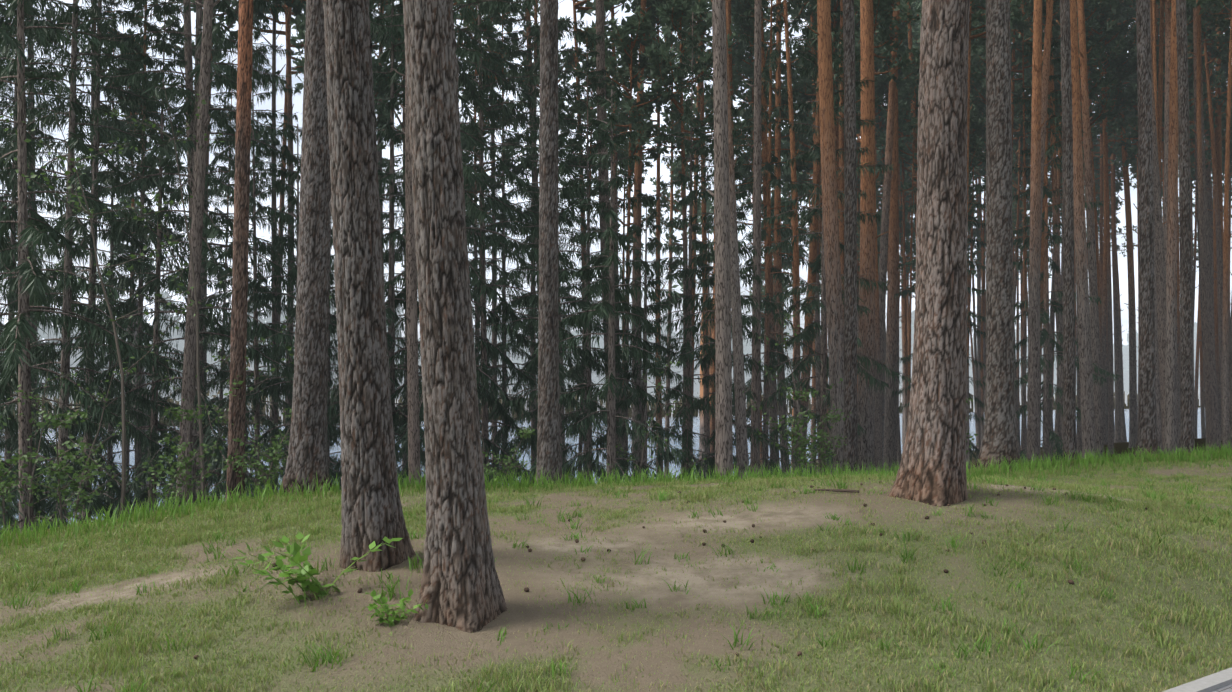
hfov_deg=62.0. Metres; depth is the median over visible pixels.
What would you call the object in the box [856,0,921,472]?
pine
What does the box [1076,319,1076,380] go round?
pine
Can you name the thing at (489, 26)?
pine
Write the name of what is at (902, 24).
pine
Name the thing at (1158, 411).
pine
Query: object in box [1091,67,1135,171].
pine
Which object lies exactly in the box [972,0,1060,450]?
pine
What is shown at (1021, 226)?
pine
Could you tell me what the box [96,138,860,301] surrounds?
pine crowns
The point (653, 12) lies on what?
pine
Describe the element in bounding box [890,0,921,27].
pine
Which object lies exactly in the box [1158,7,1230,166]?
pine
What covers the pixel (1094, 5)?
pine
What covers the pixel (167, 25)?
pine
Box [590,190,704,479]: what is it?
spruce
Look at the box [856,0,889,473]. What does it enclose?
pine
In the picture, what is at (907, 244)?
pine
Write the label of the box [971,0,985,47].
pine
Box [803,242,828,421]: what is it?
pine
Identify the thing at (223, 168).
spruce
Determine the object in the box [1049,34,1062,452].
pine
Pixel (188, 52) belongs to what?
pine
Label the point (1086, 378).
pine
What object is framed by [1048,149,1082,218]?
pine
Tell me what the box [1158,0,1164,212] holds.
pine
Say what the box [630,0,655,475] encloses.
pine
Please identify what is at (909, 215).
pine
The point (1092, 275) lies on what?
pine
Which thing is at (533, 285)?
pine
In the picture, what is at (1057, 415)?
pine
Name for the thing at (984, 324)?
pine
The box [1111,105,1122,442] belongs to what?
pine
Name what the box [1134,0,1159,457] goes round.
pine
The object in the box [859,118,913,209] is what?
pine
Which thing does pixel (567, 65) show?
pine
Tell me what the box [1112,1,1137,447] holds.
pine
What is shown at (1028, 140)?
pine
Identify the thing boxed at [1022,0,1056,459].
pine
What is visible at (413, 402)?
pine
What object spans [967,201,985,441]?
pine
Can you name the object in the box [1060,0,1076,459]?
pine
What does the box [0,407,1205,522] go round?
lake water
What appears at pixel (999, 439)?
pine
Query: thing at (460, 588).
pine
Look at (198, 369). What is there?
sapling
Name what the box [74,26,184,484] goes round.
pine
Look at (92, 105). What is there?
pine
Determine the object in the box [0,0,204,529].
spruce
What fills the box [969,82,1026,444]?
pine
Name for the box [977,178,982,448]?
pine
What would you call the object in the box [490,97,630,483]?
spruce
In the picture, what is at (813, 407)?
pine
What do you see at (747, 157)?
pine
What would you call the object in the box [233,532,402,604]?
leafy shoot
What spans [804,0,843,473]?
pine
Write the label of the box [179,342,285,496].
sapling
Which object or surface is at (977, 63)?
pine
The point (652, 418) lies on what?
sapling
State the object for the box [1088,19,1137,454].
pine
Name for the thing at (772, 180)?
spruce
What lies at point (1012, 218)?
pine
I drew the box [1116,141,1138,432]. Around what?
pine
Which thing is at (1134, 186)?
pine
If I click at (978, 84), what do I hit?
pine
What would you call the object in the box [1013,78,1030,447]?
pine
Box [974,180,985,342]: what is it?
pine
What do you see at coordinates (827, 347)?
pine
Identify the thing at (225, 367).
spruce
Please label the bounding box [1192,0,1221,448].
pine
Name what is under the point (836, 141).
pine
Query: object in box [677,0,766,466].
pine
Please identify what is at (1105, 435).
pine
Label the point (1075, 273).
pine
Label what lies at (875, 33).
pine
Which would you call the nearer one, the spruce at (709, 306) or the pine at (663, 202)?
the spruce at (709, 306)
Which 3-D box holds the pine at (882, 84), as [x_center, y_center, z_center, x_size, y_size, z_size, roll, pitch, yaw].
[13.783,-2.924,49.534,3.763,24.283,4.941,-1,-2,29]
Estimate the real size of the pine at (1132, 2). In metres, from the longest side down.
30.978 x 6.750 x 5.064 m
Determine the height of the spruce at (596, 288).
8.369 m
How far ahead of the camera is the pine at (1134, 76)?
59.84 m
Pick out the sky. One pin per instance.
(565, 9)
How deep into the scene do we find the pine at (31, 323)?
33.05 m
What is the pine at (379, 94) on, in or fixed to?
on the ground at (520, 615)
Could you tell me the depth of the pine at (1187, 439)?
22.09 m
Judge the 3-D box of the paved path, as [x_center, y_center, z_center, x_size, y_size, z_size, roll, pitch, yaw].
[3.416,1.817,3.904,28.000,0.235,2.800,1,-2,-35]
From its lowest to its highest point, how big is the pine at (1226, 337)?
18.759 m
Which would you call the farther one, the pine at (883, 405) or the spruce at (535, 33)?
the pine at (883, 405)
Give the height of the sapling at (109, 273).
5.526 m
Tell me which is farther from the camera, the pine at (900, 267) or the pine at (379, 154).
the pine at (900, 267)
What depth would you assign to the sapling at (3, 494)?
11.37 m
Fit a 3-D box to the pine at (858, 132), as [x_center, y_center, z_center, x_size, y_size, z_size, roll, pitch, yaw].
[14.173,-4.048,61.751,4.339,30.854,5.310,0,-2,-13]
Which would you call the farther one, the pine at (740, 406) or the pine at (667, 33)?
the pine at (667, 33)
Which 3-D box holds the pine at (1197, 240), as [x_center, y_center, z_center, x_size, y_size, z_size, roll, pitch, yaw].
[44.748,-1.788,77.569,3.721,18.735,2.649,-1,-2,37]
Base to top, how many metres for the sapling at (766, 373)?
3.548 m
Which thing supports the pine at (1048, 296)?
on the ground at (520, 615)
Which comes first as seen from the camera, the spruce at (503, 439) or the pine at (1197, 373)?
the spruce at (503, 439)
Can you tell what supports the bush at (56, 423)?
on the ground at (520, 615)
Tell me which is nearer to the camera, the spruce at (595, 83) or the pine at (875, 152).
the spruce at (595, 83)
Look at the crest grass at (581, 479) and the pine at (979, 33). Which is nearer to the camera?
the crest grass at (581, 479)
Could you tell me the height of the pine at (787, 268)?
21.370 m
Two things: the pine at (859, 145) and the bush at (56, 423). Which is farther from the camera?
the pine at (859, 145)
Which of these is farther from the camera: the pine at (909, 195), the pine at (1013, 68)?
the pine at (909, 195)
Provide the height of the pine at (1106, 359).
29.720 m
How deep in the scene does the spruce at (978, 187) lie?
34.07 m
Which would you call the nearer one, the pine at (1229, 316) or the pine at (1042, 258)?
the pine at (1042, 258)
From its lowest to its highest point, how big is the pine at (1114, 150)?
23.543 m
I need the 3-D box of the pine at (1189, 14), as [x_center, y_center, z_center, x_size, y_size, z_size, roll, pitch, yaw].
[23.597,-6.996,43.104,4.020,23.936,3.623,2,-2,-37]
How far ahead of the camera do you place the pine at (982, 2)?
38.28 m
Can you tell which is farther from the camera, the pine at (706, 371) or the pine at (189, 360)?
the pine at (706, 371)
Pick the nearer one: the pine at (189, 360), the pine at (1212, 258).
the pine at (189, 360)
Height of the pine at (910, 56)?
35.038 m
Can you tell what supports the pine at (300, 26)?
on the ground at (520, 615)
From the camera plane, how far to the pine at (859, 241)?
64.82 m
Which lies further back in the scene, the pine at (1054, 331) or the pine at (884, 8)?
the pine at (1054, 331)
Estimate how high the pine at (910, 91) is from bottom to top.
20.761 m
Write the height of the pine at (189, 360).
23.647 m
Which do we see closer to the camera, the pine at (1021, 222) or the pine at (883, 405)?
the pine at (1021, 222)
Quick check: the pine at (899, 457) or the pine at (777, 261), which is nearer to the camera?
the pine at (777, 261)
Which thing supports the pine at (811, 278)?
on the ground at (520, 615)
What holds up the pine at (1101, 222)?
on the ground at (520, 615)
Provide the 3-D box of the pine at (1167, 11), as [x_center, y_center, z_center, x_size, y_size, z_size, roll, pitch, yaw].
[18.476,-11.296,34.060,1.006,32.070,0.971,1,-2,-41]
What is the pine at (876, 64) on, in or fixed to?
on the ground at (520, 615)
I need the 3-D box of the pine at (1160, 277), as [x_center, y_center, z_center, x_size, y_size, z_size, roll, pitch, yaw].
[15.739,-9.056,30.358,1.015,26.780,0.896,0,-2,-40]
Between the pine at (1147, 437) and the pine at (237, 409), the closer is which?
the pine at (237, 409)
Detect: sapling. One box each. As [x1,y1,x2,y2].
[0,112,254,517]
[0,358,117,529]
[0,415,51,530]
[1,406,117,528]
[18,351,175,525]
[21,81,333,503]
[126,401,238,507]
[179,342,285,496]
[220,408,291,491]
[482,425,535,484]
[607,350,706,477]
[742,300,843,474]
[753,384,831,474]
[793,412,850,472]
[966,397,978,453]
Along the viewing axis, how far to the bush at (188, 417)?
12.55 m
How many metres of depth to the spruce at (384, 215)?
26.79 m
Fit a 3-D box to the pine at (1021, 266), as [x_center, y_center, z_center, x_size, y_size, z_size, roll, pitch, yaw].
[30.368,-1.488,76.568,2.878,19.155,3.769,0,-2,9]
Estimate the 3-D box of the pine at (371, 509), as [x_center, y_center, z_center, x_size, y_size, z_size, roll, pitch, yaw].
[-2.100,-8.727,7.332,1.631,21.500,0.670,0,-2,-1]
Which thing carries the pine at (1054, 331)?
on the ground at (520, 615)
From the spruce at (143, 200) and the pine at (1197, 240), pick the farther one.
the pine at (1197, 240)
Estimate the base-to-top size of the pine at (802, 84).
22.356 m
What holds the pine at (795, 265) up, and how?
on the ground at (520, 615)
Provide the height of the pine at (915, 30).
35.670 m
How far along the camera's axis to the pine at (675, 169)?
50.58 m
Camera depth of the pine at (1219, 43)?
44.56 m
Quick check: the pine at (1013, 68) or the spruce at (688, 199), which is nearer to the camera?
the spruce at (688, 199)
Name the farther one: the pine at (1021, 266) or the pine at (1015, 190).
the pine at (1021, 266)
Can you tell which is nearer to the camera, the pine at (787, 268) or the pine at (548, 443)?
the pine at (548, 443)
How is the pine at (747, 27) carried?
on the ground at (520, 615)
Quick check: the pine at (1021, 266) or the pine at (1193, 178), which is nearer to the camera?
the pine at (1193, 178)
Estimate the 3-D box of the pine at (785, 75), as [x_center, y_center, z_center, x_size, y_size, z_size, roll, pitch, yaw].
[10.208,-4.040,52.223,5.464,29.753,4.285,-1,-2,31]
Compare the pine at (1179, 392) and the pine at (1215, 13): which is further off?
the pine at (1179, 392)
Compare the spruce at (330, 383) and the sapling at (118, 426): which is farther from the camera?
the spruce at (330, 383)
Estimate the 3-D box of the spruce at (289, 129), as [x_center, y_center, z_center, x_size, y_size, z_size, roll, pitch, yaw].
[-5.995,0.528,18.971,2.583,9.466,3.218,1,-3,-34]
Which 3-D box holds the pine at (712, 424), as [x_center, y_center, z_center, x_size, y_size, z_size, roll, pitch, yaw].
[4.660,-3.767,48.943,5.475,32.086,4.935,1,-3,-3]
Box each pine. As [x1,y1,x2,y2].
[0,137,41,261]
[25,4,43,524]
[26,1,53,23]
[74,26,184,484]
[78,0,158,515]
[124,0,270,397]
[127,300,157,505]
[171,0,220,505]
[179,0,209,501]
[215,0,305,468]
[225,0,252,500]
[257,0,305,492]
[278,0,332,493]
[280,5,301,449]
[290,13,389,93]
[323,0,415,571]
[369,0,404,151]
[373,1,403,281]
[373,16,468,314]
[387,0,504,53]
[392,58,421,483]
[403,0,506,632]
[453,0,539,421]
[456,1,539,460]
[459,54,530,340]
[460,118,508,255]
[509,16,597,461]
[523,9,538,312]
[526,0,539,469]
[536,0,561,484]
[538,26,651,476]
[558,0,630,448]
[572,0,639,477]
[576,5,689,477]
[584,98,669,398]
[596,0,622,472]
[607,0,696,479]
[611,8,711,478]
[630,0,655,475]
[632,0,752,474]
[645,110,701,469]
[660,0,773,473]
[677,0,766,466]
[685,48,752,191]
[695,0,808,475]
[698,0,709,476]
[699,312,711,478]
[707,0,739,476]
[709,106,787,474]
[711,0,753,477]
[726,0,747,465]
[731,0,812,417]
[746,0,765,475]
[746,263,791,338]
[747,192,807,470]
[748,134,820,469]
[750,196,820,336]
[751,12,781,472]
[764,0,792,474]
[772,1,855,179]
[781,0,816,471]
[781,47,820,469]
[781,64,838,465]
[781,69,835,473]
[782,108,835,469]
[784,0,821,474]
[785,0,889,474]
[791,0,859,471]
[797,0,883,388]
[800,75,828,432]
[802,142,860,229]
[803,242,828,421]
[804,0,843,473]
[832,1,838,220]
[834,0,919,471]
[835,0,843,323]
[835,41,879,283]
[838,41,885,377]
[842,0,857,473]
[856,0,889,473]
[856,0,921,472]
[856,9,913,187]
[856,39,918,470]
[856,106,880,252]
[856,173,879,398]
[856,213,901,294]
[857,144,883,467]
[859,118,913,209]
[875,36,913,368]
[875,56,919,430]
[875,71,882,457]
[876,0,919,438]
[877,103,917,442]
[877,210,900,456]
[878,1,911,449]
[878,144,914,453]
[878,184,910,344]
[878,275,885,447]
[883,1,904,472]
[888,0,969,506]
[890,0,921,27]
[898,191,915,340]
[899,2,916,271]
[899,204,915,432]
[899,212,914,415]
[908,0,921,48]
[910,102,975,209]
[915,0,1023,312]
[966,328,969,468]
[967,22,985,372]
[967,66,985,454]
[967,149,982,321]
[967,183,985,258]
[967,192,985,446]
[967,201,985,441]
[968,107,985,418]
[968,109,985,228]
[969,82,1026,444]
[969,113,982,454]
[970,11,1043,143]
[971,0,985,10]
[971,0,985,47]
[971,1,1059,360]
[972,0,1032,261]
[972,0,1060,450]
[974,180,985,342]
[975,0,1022,468]
[975,201,1029,239]
[976,169,1029,243]
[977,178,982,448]
[982,186,1020,385]
[985,193,1027,251]
[1011,28,1032,331]
[1012,0,1118,281]
[1012,83,1030,451]
[1012,143,1048,450]
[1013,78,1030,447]
[1014,213,1029,375]
[1015,140,1030,341]
[1015,173,1029,405]
[1017,0,1128,460]
[1017,217,1051,299]
[1019,77,1083,364]
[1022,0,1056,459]
[1022,52,1097,217]
[1025,0,1046,462]
[1027,0,1097,459]
[1027,18,1060,456]
[1027,178,1061,316]
[1030,29,1053,446]
[1030,32,1119,457]
[1040,1,1054,438]
[1048,140,1083,411]
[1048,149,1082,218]
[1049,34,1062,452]
[1052,0,1124,443]
[1056,0,1096,458]
[1058,0,1136,417]
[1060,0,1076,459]
[1060,142,1121,263]
[1074,8,1131,398]
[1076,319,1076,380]
[1077,0,1106,458]
[1083,87,1136,441]
[1086,0,1192,307]
[1086,160,1137,240]
[1086,189,1137,256]
[1087,1,1127,444]
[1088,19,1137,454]
[1091,7,1136,442]
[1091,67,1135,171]
[1093,125,1135,397]
[1098,8,1135,319]
[1100,71,1178,151]
[1100,76,1163,407]
[1105,37,1191,166]
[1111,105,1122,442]
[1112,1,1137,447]
[1115,0,1229,410]
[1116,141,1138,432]
[1117,42,1213,219]
[1122,0,1164,29]
[1122,10,1164,220]
[1126,139,1162,196]
[1133,0,1165,452]
[1133,18,1165,450]
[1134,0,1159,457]
[1151,0,1163,181]
[1151,0,1165,432]
[1156,0,1230,439]
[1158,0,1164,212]
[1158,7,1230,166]
[1159,0,1179,451]
[1160,0,1177,454]
[1161,124,1212,408]
[1161,167,1194,245]
[1162,20,1226,390]
[1163,22,1227,437]
[1163,79,1225,437]
[1164,27,1226,342]
[1169,0,1231,448]
[1176,0,1194,453]
[1178,53,1231,395]
[1178,170,1212,438]
[1179,101,1223,436]
[1188,0,1214,452]
[1188,6,1231,436]
[1191,0,1230,31]
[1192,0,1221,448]
[1192,202,1231,267]
[1204,42,1214,344]
[1211,92,1231,341]
[1211,141,1231,261]
[1213,1,1230,391]
[1221,91,1231,163]
[1229,272,1231,424]
[1229,320,1231,448]
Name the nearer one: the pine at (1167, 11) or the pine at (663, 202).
the pine at (1167, 11)
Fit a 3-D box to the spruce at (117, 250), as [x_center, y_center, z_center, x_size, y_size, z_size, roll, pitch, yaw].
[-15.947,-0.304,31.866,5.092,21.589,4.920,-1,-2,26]
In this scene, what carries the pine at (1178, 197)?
on the ground at (520, 615)
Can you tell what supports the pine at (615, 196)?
on the ground at (520, 615)
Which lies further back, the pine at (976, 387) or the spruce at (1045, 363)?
the pine at (976, 387)
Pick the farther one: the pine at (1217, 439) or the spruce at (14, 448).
the pine at (1217, 439)
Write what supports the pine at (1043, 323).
on the ground at (520, 615)
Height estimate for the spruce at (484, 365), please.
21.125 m
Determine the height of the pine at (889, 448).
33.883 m
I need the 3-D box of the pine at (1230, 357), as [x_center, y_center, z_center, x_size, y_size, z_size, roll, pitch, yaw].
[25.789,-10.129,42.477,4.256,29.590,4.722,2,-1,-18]
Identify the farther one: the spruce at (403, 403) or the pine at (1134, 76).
the pine at (1134, 76)
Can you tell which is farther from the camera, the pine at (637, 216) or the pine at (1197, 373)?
the pine at (1197, 373)
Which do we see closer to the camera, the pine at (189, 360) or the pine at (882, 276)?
the pine at (189, 360)
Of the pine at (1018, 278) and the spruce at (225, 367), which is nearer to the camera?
the spruce at (225, 367)
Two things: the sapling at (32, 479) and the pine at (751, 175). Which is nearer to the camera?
the sapling at (32, 479)
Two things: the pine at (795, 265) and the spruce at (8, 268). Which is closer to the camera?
the spruce at (8, 268)
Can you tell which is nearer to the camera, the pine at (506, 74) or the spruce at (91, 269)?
the spruce at (91, 269)
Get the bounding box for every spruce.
[0,0,82,529]
[0,0,115,526]
[0,0,160,533]
[0,0,189,525]
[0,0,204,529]
[0,2,127,531]
[32,0,171,519]
[41,0,300,511]
[47,0,228,522]
[69,0,231,517]
[144,0,340,507]
[172,62,284,501]
[196,26,339,503]
[224,122,341,485]
[253,63,403,489]
[273,7,404,473]
[327,0,490,483]
[327,0,571,486]
[332,2,481,482]
[388,0,574,485]
[460,6,580,483]
[467,0,620,485]
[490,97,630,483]
[530,26,638,483]
[531,87,686,481]
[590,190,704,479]
[627,12,750,480]
[660,106,802,479]
[703,0,840,476]
[746,0,910,475]
[891,67,1020,463]
[980,0,1122,462]
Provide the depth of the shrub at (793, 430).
15.67 m
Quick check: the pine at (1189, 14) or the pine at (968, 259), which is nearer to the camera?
the pine at (1189, 14)
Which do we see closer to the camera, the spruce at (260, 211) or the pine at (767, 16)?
the spruce at (260, 211)
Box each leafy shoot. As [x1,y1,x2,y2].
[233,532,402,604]
[365,589,427,626]
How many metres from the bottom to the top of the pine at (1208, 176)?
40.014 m
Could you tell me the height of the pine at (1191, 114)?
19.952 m
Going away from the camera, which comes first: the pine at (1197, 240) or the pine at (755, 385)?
the pine at (755, 385)
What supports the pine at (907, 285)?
on the ground at (520, 615)
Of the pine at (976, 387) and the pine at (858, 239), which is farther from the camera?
the pine at (976, 387)
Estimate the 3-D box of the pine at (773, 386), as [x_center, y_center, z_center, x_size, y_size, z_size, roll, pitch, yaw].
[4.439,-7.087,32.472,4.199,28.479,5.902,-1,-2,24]
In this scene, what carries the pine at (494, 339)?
on the ground at (520, 615)
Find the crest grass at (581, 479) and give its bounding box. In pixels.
[0,441,1231,557]
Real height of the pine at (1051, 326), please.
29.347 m
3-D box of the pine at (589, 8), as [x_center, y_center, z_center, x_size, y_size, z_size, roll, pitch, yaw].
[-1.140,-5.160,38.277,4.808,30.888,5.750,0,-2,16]
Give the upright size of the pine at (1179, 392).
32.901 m
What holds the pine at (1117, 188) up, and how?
on the ground at (520, 615)
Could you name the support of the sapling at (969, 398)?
on the ground at (520, 615)
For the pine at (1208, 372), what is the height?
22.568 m
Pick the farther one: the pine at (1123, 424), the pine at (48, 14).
the pine at (1123, 424)
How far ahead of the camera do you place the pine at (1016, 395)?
63.43 m
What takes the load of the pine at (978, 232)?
on the ground at (520, 615)
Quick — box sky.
[0,0,1231,360]
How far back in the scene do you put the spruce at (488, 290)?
20.09 m
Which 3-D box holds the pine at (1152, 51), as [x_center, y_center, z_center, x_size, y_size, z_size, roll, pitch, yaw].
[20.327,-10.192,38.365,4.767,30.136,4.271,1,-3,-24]
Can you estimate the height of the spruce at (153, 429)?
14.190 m
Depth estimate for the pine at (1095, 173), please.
76.38 m
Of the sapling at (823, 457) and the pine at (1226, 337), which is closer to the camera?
the sapling at (823, 457)
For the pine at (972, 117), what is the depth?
48.27 m
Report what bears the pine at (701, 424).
on the ground at (520, 615)
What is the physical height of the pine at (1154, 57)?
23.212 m
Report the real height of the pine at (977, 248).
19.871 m
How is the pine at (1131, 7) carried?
on the ground at (520, 615)
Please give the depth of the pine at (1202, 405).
56.01 m
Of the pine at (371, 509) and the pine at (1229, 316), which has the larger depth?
the pine at (1229, 316)
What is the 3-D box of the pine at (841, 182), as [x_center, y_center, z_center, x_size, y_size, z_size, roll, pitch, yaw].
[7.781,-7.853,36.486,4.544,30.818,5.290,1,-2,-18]
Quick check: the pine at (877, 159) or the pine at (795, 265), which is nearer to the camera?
the pine at (795, 265)
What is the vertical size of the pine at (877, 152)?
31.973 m
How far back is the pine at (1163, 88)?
62.47 m
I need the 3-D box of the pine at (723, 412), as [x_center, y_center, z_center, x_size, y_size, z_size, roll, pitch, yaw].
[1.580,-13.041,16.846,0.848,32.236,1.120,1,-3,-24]
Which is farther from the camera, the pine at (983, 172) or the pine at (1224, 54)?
the pine at (983, 172)
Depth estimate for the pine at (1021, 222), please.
71.59 m
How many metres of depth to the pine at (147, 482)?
79.48 m
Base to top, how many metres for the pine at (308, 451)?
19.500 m
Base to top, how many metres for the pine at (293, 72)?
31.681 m
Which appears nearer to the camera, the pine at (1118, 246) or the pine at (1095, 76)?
the pine at (1095, 76)
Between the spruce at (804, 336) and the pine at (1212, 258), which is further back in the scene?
the pine at (1212, 258)
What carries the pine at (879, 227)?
on the ground at (520, 615)
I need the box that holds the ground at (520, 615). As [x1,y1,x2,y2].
[0,363,1231,691]
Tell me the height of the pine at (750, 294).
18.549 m
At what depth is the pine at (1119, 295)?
72.63 m
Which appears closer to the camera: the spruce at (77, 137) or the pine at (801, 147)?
the spruce at (77, 137)
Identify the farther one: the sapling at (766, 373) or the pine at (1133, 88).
the pine at (1133, 88)
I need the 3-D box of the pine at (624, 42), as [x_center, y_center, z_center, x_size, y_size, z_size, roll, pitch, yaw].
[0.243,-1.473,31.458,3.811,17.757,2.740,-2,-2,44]
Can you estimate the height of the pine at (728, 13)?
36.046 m
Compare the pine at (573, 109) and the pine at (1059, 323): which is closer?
the pine at (573, 109)
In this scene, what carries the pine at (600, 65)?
on the ground at (520, 615)
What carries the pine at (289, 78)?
on the ground at (520, 615)
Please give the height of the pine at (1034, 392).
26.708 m
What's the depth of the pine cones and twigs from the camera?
7.73 m
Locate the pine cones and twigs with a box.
[194,478,1169,658]
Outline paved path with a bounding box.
[1163,667,1231,691]
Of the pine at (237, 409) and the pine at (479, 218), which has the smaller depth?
the pine at (237, 409)
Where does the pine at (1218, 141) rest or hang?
on the ground at (520, 615)
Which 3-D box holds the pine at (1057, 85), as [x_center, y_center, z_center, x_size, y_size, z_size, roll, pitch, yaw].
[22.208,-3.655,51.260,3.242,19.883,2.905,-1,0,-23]
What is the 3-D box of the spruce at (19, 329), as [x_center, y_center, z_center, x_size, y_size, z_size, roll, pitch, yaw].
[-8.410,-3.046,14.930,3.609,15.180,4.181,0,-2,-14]
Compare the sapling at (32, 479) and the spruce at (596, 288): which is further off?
the spruce at (596, 288)
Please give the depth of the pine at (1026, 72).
57.56 m
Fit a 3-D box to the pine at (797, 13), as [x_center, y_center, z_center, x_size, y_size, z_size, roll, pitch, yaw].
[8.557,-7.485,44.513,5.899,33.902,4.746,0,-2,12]
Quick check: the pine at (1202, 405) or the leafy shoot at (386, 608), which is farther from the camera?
the pine at (1202, 405)
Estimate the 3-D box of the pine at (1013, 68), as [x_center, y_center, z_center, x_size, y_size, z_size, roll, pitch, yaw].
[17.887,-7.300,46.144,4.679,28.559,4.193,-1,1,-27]
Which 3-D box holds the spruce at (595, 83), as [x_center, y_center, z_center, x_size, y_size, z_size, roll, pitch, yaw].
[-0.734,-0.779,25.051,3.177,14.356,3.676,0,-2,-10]
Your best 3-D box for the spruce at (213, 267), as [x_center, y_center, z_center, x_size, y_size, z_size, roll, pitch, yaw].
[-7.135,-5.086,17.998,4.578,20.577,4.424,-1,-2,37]
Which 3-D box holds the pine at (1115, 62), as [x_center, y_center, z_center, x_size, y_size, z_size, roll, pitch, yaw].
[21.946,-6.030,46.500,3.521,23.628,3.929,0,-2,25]
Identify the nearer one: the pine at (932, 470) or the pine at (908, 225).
the pine at (932, 470)
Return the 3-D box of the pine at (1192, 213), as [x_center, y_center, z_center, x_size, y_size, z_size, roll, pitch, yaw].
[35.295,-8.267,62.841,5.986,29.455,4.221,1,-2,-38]
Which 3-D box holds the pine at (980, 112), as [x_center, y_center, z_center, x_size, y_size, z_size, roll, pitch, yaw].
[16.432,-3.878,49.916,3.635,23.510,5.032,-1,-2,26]
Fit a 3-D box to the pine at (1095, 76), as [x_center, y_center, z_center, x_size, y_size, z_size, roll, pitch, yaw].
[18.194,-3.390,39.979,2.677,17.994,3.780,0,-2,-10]
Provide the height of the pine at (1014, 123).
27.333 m
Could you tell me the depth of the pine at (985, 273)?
82.69 m
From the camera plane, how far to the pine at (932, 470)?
8.69 m
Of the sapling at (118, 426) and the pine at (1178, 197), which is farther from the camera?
the pine at (1178, 197)
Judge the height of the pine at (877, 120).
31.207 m
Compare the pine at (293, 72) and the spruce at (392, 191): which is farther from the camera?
the pine at (293, 72)
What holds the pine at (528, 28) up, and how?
on the ground at (520, 615)
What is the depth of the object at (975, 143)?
42.17 m
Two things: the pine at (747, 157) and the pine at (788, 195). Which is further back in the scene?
the pine at (788, 195)
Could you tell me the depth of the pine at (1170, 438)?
26.79 m
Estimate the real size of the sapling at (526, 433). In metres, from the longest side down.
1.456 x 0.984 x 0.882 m
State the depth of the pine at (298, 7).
30.02 m
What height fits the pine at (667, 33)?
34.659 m
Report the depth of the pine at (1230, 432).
30.56 m
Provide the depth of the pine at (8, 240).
36.94 m
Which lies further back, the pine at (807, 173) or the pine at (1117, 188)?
the pine at (1117, 188)
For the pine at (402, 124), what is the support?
on the ground at (520, 615)
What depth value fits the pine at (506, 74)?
33.21 m
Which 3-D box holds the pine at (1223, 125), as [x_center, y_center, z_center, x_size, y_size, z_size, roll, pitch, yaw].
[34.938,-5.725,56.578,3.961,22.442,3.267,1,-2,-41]
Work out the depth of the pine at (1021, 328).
83.36 m
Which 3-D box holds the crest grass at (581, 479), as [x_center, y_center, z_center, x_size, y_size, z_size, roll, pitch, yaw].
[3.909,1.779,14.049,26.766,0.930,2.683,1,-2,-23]
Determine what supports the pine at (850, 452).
on the ground at (520, 615)
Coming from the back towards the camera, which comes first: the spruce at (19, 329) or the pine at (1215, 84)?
the pine at (1215, 84)
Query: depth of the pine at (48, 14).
32.01 m
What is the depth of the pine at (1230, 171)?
67.69 m
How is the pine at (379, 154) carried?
on the ground at (520, 615)
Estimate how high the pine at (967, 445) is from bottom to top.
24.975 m
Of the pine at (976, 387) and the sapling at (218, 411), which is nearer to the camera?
the sapling at (218, 411)
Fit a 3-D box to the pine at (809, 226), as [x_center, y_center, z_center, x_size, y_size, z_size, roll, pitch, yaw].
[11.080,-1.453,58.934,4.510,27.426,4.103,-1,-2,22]
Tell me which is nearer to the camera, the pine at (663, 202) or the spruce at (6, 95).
the spruce at (6, 95)
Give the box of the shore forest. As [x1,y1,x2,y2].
[0,283,1199,423]
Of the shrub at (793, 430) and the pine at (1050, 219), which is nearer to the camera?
the shrub at (793, 430)
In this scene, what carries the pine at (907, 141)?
on the ground at (520, 615)
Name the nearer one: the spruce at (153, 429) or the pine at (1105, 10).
the spruce at (153, 429)
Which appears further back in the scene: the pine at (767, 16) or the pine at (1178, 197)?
the pine at (1178, 197)

